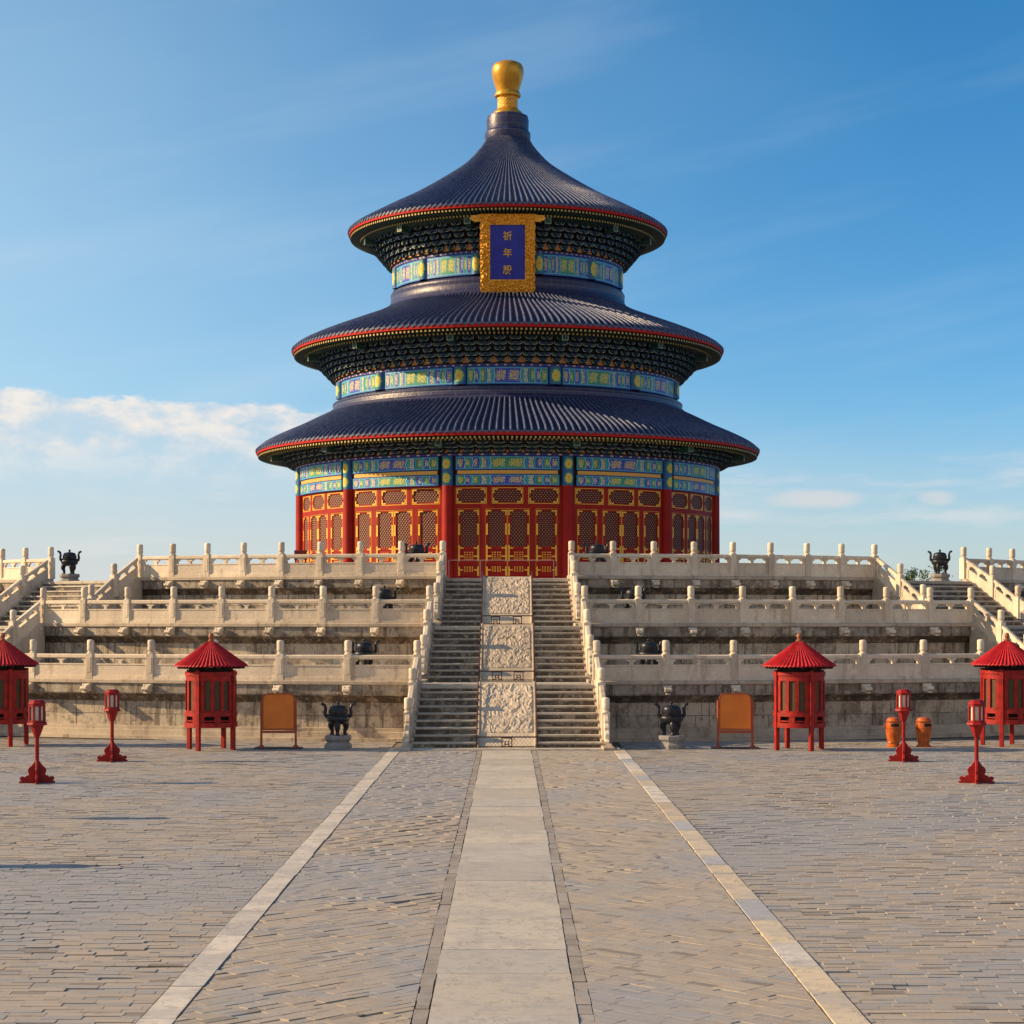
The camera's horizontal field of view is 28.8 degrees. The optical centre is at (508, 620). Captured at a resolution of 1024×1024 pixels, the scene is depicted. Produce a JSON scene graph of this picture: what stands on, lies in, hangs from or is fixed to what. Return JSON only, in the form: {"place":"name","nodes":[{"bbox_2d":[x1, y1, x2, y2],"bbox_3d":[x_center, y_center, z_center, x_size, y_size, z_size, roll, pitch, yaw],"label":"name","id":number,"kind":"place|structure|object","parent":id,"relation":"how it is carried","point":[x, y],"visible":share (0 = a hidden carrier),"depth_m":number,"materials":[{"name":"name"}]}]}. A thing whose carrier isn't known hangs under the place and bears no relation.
{"place":"outdoors","nodes":[
{"label":"outdoors","id":0,"kind":"place"},
{"bbox_2d":[0,739,395,1023],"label":"plaza","id":1,"kind":"structure","parent":0,"point":[136,882],"depth_m":36.97,"materials":[{"name":"stone"}]},
{"bbox_2d":[0,632,38,746],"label":"red kiosk","id":2,"kind":"object","parent":1,"relation":"on","point":[14,685],"visible":1,"depth_m":67.90,"materials":[{"name":"paint"}]},
{"bbox_2d":[0,679,3,707],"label":"window mesh","id":3,"kind":"structure","parent":2,"relation":"in","point":[1,680],"depth_m":67.74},
{"bbox_2d":[16,679,24,707],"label":"window mesh","id":4,"kind":"structure","parent":2,"relation":"in","point":[17,680],"depth_m":68.06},
{"bbox_2d":[19,700,54,783],"bbox_3d":[-12.460,3.180,52.600,0.696,2.200,0.696,0,0,33],"label":"standing lantern","id":5,"kind":"object","parent":1,"relation":"on","point":[36,722],"visible":1,"depth_m":52.52,"materials":[{"name":"red paint"}]},
{"bbox_2d":[96,689,127,761],"bbox_3d":[-12.090,3.180,60.700,0.696,2.200,0.696,0,0,35],"label":"standing lantern","id":6,"kind":"object","parent":1,"relation":"on","point":[112,749],"visible":1,"depth_m":60.62,"materials":[{"name":"red paint"}]},
{"bbox_2d":[174,633,247,750],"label":"red kiosk","id":7,"kind":"object","parent":1,"relation":"on","point":[210,665],"visible":1,"depth_m":65.62,"materials":[{"name":"paint"}]},
{"bbox_2d":[190,681,192,710],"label":"window mesh","id":8,"kind":"structure","parent":7,"relation":"in","point":[191,682],"depth_m":65.76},
{"bbox_2d":[205,681,227,710],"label":"window mesh","id":9,"kind":"structure","parent":7,"relation":"in","point":[207,683],"depth_m":65.57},
{"bbox_2d":[254,693,302,748],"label":"notice board","id":10,"kind":"object","parent":1,"relation":"on","point":[278,711],"visible":1,"depth_m":66.77,"materials":[{"name":"wood"}]},
{"bbox_2d":[321,701,355,748],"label":"bronze censer","id":11,"kind":"object","parent":1,"relation":"on","point":[337,716],"visible":1,"depth_m":66.52,"materials":[{"name":"black metal"}]},
{"bbox_2d":[428,750,578,1023],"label":"central path","id":12,"kind":"structure","parent":0,"point":[503,959],"depth_m":28.43,"materials":[{"name":"stone"}]},
{"bbox_2d":[0,735,1023,1023],"bbox_3d":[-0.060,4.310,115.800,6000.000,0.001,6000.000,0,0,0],"label":"ground","id":13,"kind":"structure","parent":0,"point":[540,803],"depth_m":72.44,"materials":[{"name":"stone"}]},
{"bbox_2d":[0,577,141,662],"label":"stone staircase","id":14,"kind":"structure","parent":13,"relation":"on","point":[63,590],"depth_m":85.69,"materials":[{"name":"stone"}]},
{"bbox_2d":[0,602,39,645],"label":"marble balustrade","id":15,"kind":"object","parent":14,"relation":"on","point":[16,631],"visible":0.91,"depth_m":79.33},
{"bbox_2d":[0,560,48,616],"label":"marble balustrade","id":16,"kind":"object","parent":14,"relation":"on","point":[24,585],"visible":1,"depth_m":87.06,"materials":[{"name":"stone"}]},
{"bbox_2d":[87,558,137,608],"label":"marble balustrade","id":17,"kind":"object","parent":14,"relation":"on","point":[116,584],"visible":0.83,"depth_m":84.15,"materials":[{"name":"stone"}]},
{"bbox_2d":[135,748,399,1023],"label":"white strip","id":18,"kind":"object","parent":13,"relation":"on","point":[179,995],"visible":0.98,"depth_m":28.41,"materials":[{"name":"stone"}]},
{"bbox_2d":[174,750,476,1023],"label":"paved bay","id":19,"kind":"object","parent":13,"relation":"on","point":[341,932],"visible":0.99,"depth_m":28.47,"materials":[{"name":"stone"}]},
{"bbox_2d":[411,750,481,1023],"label":"path edge","id":20,"kind":"object","parent":13,"relation":"on","point":[423,1000],"visible":1,"depth_m":28.55,"materials":[{"name":"grey stone"}]},
{"bbox_2d":[393,575,619,750],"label":"stone staircase","id":21,"kind":"structure","parent":13,"relation":"on","point":[446,715],"depth_m":72.83,"materials":[{"name":"stone"}]},
{"bbox_2d":[404,657,419,741],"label":"marble balustrade","id":22,"kind":"object","parent":21,"relation":"on","point":[410,703],"visible":1,"depth_m":67.93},
{"bbox_2d":[420,601,432,674],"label":"marble balustrade","id":23,"kind":"object","parent":21,"relation":"on","point":[425,637],"visible":0.96,"depth_m":73.78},
{"bbox_2d":[433,555,444,618],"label":"marble balustrade","id":24,"kind":"object","parent":21,"relation":"on","point":[438,589],"visible":1,"depth_m":79.63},
{"bbox_2d":[476,676,537,747],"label":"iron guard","id":25,"kind":"object","parent":21,"relation":"on","point":[511,737],"visible":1,"depth_m":66.46,"materials":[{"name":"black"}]},
{"bbox_2d":[479,619,534,680],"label":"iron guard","id":26,"kind":"object","parent":21,"relation":"on","point":[507,671],"visible":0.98,"depth_m":72.41,"materials":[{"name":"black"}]},
{"bbox_2d":[481,571,532,623],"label":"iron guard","id":27,"kind":"object","parent":21,"relation":"on","point":[506,615],"visible":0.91,"depth_m":78.41,"materials":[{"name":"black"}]},
{"bbox_2d":[569,555,580,618],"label":"marble balustrade","id":28,"kind":"object","parent":21,"relation":"on","point":[575,585],"visible":1,"depth_m":79.58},
{"bbox_2d":[581,601,593,674],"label":"marble balustrade","id":29,"kind":"object","parent":21,"relation":"on","point":[588,637],"visible":0.93,"depth_m":73.87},
{"bbox_2d":[594,657,609,741],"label":"marble balustrade","id":30,"kind":"object","parent":21,"relation":"on","point":[603,703],"visible":1,"depth_m":67.90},
{"bbox_2d":[0,576,1023,741],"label":"marble terrace","id":31,"kind":"structure","parent":13,"relation":"on","point":[854,708],"depth_m":76.08,"materials":[{"name":"stone"}]},
{"bbox_2d":[0,547,54,579],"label":"marble balustrade","id":32,"kind":"object","parent":31,"relation":"on","point":[10,573],"visible":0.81,"depth_m":89.55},
{"bbox_2d":[57,549,81,580],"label":"bronze censer","id":33,"kind":"object","parent":31,"relation":"on","point":[70,560],"visible":0.97,"depth_m":92.73,"materials":[{"name":"black metal"}]},
{"bbox_2d":[24,639,420,680],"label":"marble balustrade","id":34,"kind":"object","parent":31,"relation":"on","point":[279,668],"visible":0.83,"depth_m":71.19,"materials":[{"name":"stone"}]},
{"bbox_2d":[39,586,432,622],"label":"marble balustrade","id":35,"kind":"object","parent":31,"relation":"on","point":[323,612],"visible":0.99,"depth_m":77.17,"materials":[{"name":"stone"}]},
{"bbox_2d":[136,541,445,576],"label":"marble balustrade","id":36,"kind":"object","parent":31,"relation":"on","point":[360,565],"visible":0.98,"depth_m":82.99,"materials":[{"name":"stone"}]},
{"bbox_2d":[294,550,306,562],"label":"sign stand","id":37,"kind":"object","parent":31,"relation":"on","point":[300,552],"visible":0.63,"depth_m":94.76,"materials":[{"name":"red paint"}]},
{"bbox_2d":[351,638,379,664],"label":"bronze censer","id":38,"kind":"object","parent":31,"relation":"on","point":[363,648],"visible":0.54,"depth_m":72.58,"materials":[{"name":"black metal"}]},
{"bbox_2d":[370,585,398,607],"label":"bronze censer","id":39,"kind":"object","parent":31,"relation":"on","point":[384,593],"visible":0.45,"depth_m":77.99,"materials":[{"name":"black metal"}]},
{"bbox_2d":[405,541,429,561],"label":"bronze censer","id":40,"kind":"object","parent":31,"relation":"on","point":[416,548],"visible":0.52,"depth_m":83.18,"materials":[{"name":"black metal"}]},
{"bbox_2d":[448,560,553,577],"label":"barrier rail","id":41,"kind":"object","parent":31,"relation":"on","point":[498,560],"visible":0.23,"depth_m":83.49,"materials":[{"name":"red"}]},
{"bbox_2d":[255,60,759,577],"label":"temple hall","id":42,"kind":"structure","parent":31,"relation":"on","point":[467,418],"depth_m":106.56,"materials":[{"name":"tile"}]},
{"bbox_2d":[303,516,307,562],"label":"door","id":43,"kind":"structure","parent":42,"relation":"in","point":[305,519],"depth_m":111.89,"materials":[{"name":"red paint"}]},
{"bbox_2d":[303,496,310,511],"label":"transom window","id":44,"kind":"structure","parent":42,"relation":"in","point":[306,500],"depth_m":111.48,"materials":[{"name":"wood"}]},
{"bbox_2d":[310,515,317,562],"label":"door","id":45,"kind":"structure","parent":42,"relation":"in","point":[313,518],"depth_m":110.48,"materials":[{"name":"red paint"}]},
{"bbox_2d":[312,494,324,510],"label":"transom window","id":46,"kind":"structure","parent":42,"relation":"in","point":[318,501],"depth_m":109.86,"materials":[{"name":"wood"}]},
{"bbox_2d":[318,514,327,561],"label":"door","id":47,"kind":"structure","parent":42,"relation":"in","point":[322,518],"depth_m":109.24,"materials":[{"name":"red paint"}]},
{"bbox_2d":[327,492,342,508],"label":"transom window","id":48,"kind":"structure","parent":42,"relation":"in","point":[334,500],"depth_m":108.29,"materials":[{"name":"gold paint"}]},
{"bbox_2d":[331,512,342,561],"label":"door","id":49,"kind":"structure","parent":42,"relation":"in","point":[336,518],"depth_m":108.18,"materials":[{"name":"red paint"}]},
{"bbox_2d":[356,511,371,561],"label":"door","id":50,"kind":"structure","parent":42,"relation":"in","point":[363,518],"depth_m":106.50,"materials":[{"name":"red paint"}]},
{"bbox_2d":[355,490,376,506],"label":"transom window","id":51,"kind":"structure","parent":42,"relation":"in","point":[368,498],"depth_m":106.45,"materials":[{"name":"gold paint"}]},
{"bbox_2d":[376,510,393,561],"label":"door","id":52,"kind":"structure","parent":42,"relation":"in","point":[384,518],"depth_m":105.70,"materials":[{"name":"red paint"}]},
{"bbox_2d":[381,489,406,505],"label":"transom window","id":53,"kind":"structure","parent":42,"relation":"in","point":[390,497],"depth_m":105.39,"materials":[{"name":"gold paint"}]},
{"bbox_2d":[394,510,412,561],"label":"door","id":54,"kind":"structure","parent":42,"relation":"in","point":[403,519],"depth_m":105.11,"materials":[{"name":"red paint"}]},
{"bbox_2d":[411,488,439,504],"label":"transom window","id":55,"kind":"structure","parent":42,"relation":"in","point":[420,496],"depth_m":104.60,"materials":[{"name":"gold paint"}]},
{"bbox_2d":[418,509,437,561],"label":"door","id":56,"kind":"structure","parent":42,"relation":"in","point":[427,518],"depth_m":104.52,"materials":[{"name":"red paint"}]},
{"bbox_2d":[458,508,479,575],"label":"door","id":57,"kind":"structure","parent":42,"relation":"in","point":[468,519],"depth_m":103.96,"materials":[{"name":"red paint"}]},
{"bbox_2d":[456,487,486,503],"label":"transom window","id":58,"kind":"structure","parent":42,"relation":"in","point":[470,495],"depth_m":103.93,"materials":[{"name":"gold paint"}]},
{"bbox_2d":[486,508,506,575],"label":"door","id":59,"kind":"structure","parent":42,"relation":"in","point":[496,518],"depth_m":103.78,"materials":[{"name":"red paint"}]},
{"bbox_2d":[470,214,544,292],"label":"name plaque","id":60,"kind":"object","parent":42,"relation":"hanging from","point":[507,253],"visible":1,"depth_m":107.51,"materials":[{"name":"metal"}]},
{"bbox_2d":[492,487,522,503],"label":"transom window","id":61,"kind":"structure","parent":42,"relation":"in","point":[500,495],"depth_m":103.78,"materials":[{"name":"gold paint"}]},
{"bbox_2d":[508,508,529,575],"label":"door","id":62,"kind":"structure","parent":42,"relation":"in","point":[518,518],"depth_m":103.78,"materials":[{"name":"red paint"}]},
{"bbox_2d":[528,487,558,503],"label":"transom window","id":63,"kind":"structure","parent":42,"relation":"in","point":[536,495],"depth_m":103.93,"materials":[{"name":"gold paint"}]},
{"bbox_2d":[536,508,556,575],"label":"door","id":64,"kind":"structure","parent":42,"relation":"in","point":[546,519],"depth_m":103.96,"materials":[{"name":"red paint"}]},
{"bbox_2d":[577,509,596,561],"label":"door","id":65,"kind":"structure","parent":42,"relation":"in","point":[586,518],"depth_m":104.52,"materials":[{"name":"red paint"}]},
{"bbox_2d":[575,488,603,504],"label":"transom window","id":66,"kind":"structure","parent":42,"relation":"in","point":[589,496],"depth_m":104.60,"materials":[{"name":"gold paint"}]},
{"bbox_2d":[602,510,620,561],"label":"door","id":67,"kind":"structure","parent":42,"relation":"in","point":[611,519],"depth_m":105.11,"materials":[{"name":"red paint"}]},
{"bbox_2d":[608,489,633,505],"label":"transom window","id":68,"kind":"structure","parent":42,"relation":"in","point":[623,497],"depth_m":105.39,"materials":[{"name":"gold paint"}]},
{"bbox_2d":[621,510,638,561],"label":"door","id":69,"kind":"structure","parent":42,"relation":"in","point":[629,518],"depth_m":105.67,"materials":[{"name":"red paint"}]},
{"bbox_2d":[638,490,659,506],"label":"transom window","id":70,"kind":"structure","parent":42,"relation":"in","point":[646,498],"depth_m":106.45,"materials":[{"name":"gold paint"}]},
{"bbox_2d":[644,511,658,561],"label":"door","id":71,"kind":"structure","parent":42,"relation":"in","point":[651,518],"depth_m":106.53,"materials":[{"name":"red paint"}]},
{"bbox_2d":[672,512,683,561],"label":"door","id":72,"kind":"structure","parent":42,"relation":"in","point":[677,518],"depth_m":108.18,"materials":[{"name":"red paint"}]},
{"bbox_2d":[672,492,687,508],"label":"transom window","id":73,"kind":"structure","parent":42,"relation":"in","point":[679,500],"depth_m":108.29,"materials":[{"name":"gold paint"}]},
{"bbox_2d":[687,514,696,560],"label":"door","id":74,"kind":"structure","parent":42,"relation":"in","point":[691,518],"depth_m":109.30,"materials":[{"name":"red paint"}]},
{"bbox_2d":[691,494,702,510],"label":"transom window","id":75,"kind":"structure","parent":42,"relation":"in","point":[696,500],"depth_m":109.83,"materials":[{"name":"wood"}]},
{"bbox_2d":[697,515,704,562],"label":"door","id":76,"kind":"structure","parent":42,"relation":"in","point":[700,518],"depth_m":110.42,"materials":[{"name":"red paint"}]},
{"bbox_2d":[705,496,711,512],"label":"transom window","id":77,"kind":"structure","parent":42,"relation":"in","point":[708,500],"depth_m":111.64,"materials":[{"name":"wood"}]},
{"bbox_2d":[707,516,711,562],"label":"door","id":78,"kind":"structure","parent":42,"relation":"in","point":[709,519],"depth_m":111.86,"materials":[{"name":"red paint"}]},
{"bbox_2d":[583,541,609,561],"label":"bronze censer","id":79,"kind":"object","parent":31,"relation":"on","point":[596,548],"visible":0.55,"depth_m":83.20,"materials":[{"name":"black metal"}]},
{"bbox_2d":[619,586,647,607],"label":"bronze censer","id":80,"kind":"object","parent":31,"relation":"on","point":[629,593],"visible":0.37,"depth_m":78.12,"materials":[{"name":"black metal"}]},
{"bbox_2d":[633,638,662,664],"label":"bronze censer","id":81,"kind":"object","parent":31,"relation":"on","point":[648,648],"visible":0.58,"depth_m":72.59,"materials":[{"name":"black metal"}]},
{"bbox_2d":[568,541,878,576],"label":"marble balustrade","id":82,"kind":"object","parent":31,"relation":"on","point":[653,565],"visible":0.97,"depth_m":82.99,"materials":[{"name":"stone"}]},
{"bbox_2d":[581,586,975,622],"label":"marble balustrade","id":83,"kind":"object","parent":31,"relation":"on","point":[691,612],"visible":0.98,"depth_m":77.18,"materials":[{"name":"stone"}]},
{"bbox_2d":[592,639,984,680],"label":"marble balustrade","id":84,"kind":"object","parent":31,"relation":"on","point":[734,668],"visible":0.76,"depth_m":71.16,"materials":[{"name":"stone"}]},
{"bbox_2d":[927,550,951,580],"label":"bronze censer","id":85,"kind":"object","parent":31,"relation":"on","point":[939,560],"visible":0.97,"depth_m":92.72,"materials":[{"name":"black metal"}]},
{"bbox_2d":[959,547,1023,579],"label":"marble balustrade","id":86,"kind":"object","parent":31,"relation":"on","point":[1011,572],"visible":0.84,"depth_m":90.00,"materials":[{"name":"stone"}]},
{"bbox_2d":[531,750,595,1023],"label":"path edge","id":87,"kind":"object","parent":13,"relation":"on","point":[583,1004],"visible":0.99,"depth_m":28.47,"materials":[{"name":"stone"}]},
{"bbox_2d":[537,750,831,1023],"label":"paved bay","id":88,"kind":"object","parent":13,"relation":"on","point":[667,932],"visible":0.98,"depth_m":28.46,"materials":[{"name":"stone"}]},
{"bbox_2d":[614,748,869,1023],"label":"white strip","id":89,"kind":"object","parent":13,"relation":"on","point":[826,994],"visible":0.99,"depth_m":28.37,"materials":[{"name":"stone"}]},
{"bbox_2d":[904,566,952,580],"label":"broadleaf tree","id":90,"kind":"object","parent":13,"relation":"on","point":[911,575],"visible":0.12,"depth_m":150.03,"materials":[{"name":"green plant"}]},
{"bbox_2d":[872,577,1023,662],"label":"stone staircase","id":91,"kind":"structure","parent":13,"relation":"on","point":[950,590],"depth_m":85.63,"materials":[{"name":"stone"}]},
{"bbox_2d":[877,558,926,608],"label":"marble balustrade","id":92,"kind":"object","parent":91,"relation":"on","point":[898,585],"visible":0.81,"depth_m":84.16,"materials":[{"name":"stone"}]},
{"bbox_2d":[966,560,1023,618],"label":"marble balustrade","id":93,"kind":"object","parent":91,"relation":"on","point":[991,584],"visible":1,"depth_m":86.94,"materials":[{"name":"stone"}]},
{"bbox_2d":[974,602,1023,649],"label":"marble balustrade","id":94,"kind":"object","parent":91,"relation":"on","point":[997,632],"visible":0.81,"depth_m":79.28,"materials":[{"name":"stone"}]},
{"bbox_2d":[0,0,1023,580],"label":"sky","id":95,"kind":"structure","parent":0,"point":[836,187],"materials":[{"name":"blue"}]},
{"bbox_2d":[618,740,1023,1023],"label":"plaza","id":96,"kind":"structure","parent":0,"point":[884,890],"depth_m":36.52,"materials":[{"name":"stone"}]},
{"bbox_2d":[654,701,688,748],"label":"bronze censer","id":97,"kind":"object","parent":96,"relation":"on","point":[672,715],"visible":1,"depth_m":66.53,"materials":[{"name":"black metal"}]},
{"bbox_2d":[711,693,759,748],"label":"notice board","id":98,"kind":"object","parent":96,"relation":"on","point":[735,711],"visible":1,"depth_m":66.77,"materials":[{"name":"wood"}]},
{"bbox_2d":[762,633,835,750],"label":"red kiosk","id":99,"kind":"object","parent":96,"relation":"on","point":[799,685],"visible":1,"depth_m":65.52,"materials":[{"name":"paint"}]},
{"bbox_2d":[782,681,804,710],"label":"window mesh","id":100,"kind":"structure","parent":99,"relation":"in","point":[791,683],"depth_m":65.47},
{"bbox_2d":[817,681,819,710],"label":"window mesh","id":101,"kind":"structure","parent":99,"relation":"in","point":[818,682],"depth_m":65.65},
{"bbox_2d":[884,717,901,746],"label":"glazed urn","id":102,"kind":"object","parent":96,"relation":"on","point":[893,728],"visible":0.91,"depth_m":67.50,"materials":[{"name":"orange ceramic"}]},
{"bbox_2d":[888,689,918,761],"bbox_3d":[12.040,3.180,60.700,0.696,2.200,0.696,0,0,-35],"label":"standing lantern","id":103,"kind":"object","parent":96,"relation":"on","point":[903,709],"visible":1,"depth_m":60.62,"materials":[{"name":"red paint"}]},
{"bbox_2d":[915,717,931,746],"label":"glazed urn","id":104,"kind":"object","parent":96,"relation":"on","point":[923,726],"visible":1,"depth_m":67.50,"materials":[{"name":"orange ceramic"}]},
{"bbox_2d":[958,700,994,783],"bbox_3d":[12.360,3.180,52.600,0.696,2.200,0.696,0,0,-33],"label":"standing lantern","id":105,"kind":"object","parent":96,"relation":"on","point":[976,769],"visible":1,"depth_m":52.52,"materials":[{"name":"red paint"}]},
{"bbox_2d":[971,633,1023,746],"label":"red kiosk","id":106,"kind":"object","parent":96,"relation":"on","point":[1002,684],"visible":0.93,"depth_m":67.78,"materials":[{"name":"paint"}]},
{"bbox_2d":[986,679,994,707],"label":"window mesh","id":107,"kind":"structure","parent":106,"relation":"in","point":[992,680],"depth_m":68.01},
{"bbox_2d":[1008,679,1021,707],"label":"window mesh","id":108,"kind":"structure","parent":106,"relation":"in","point":[1010,681],"depth_m":67.73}
]}

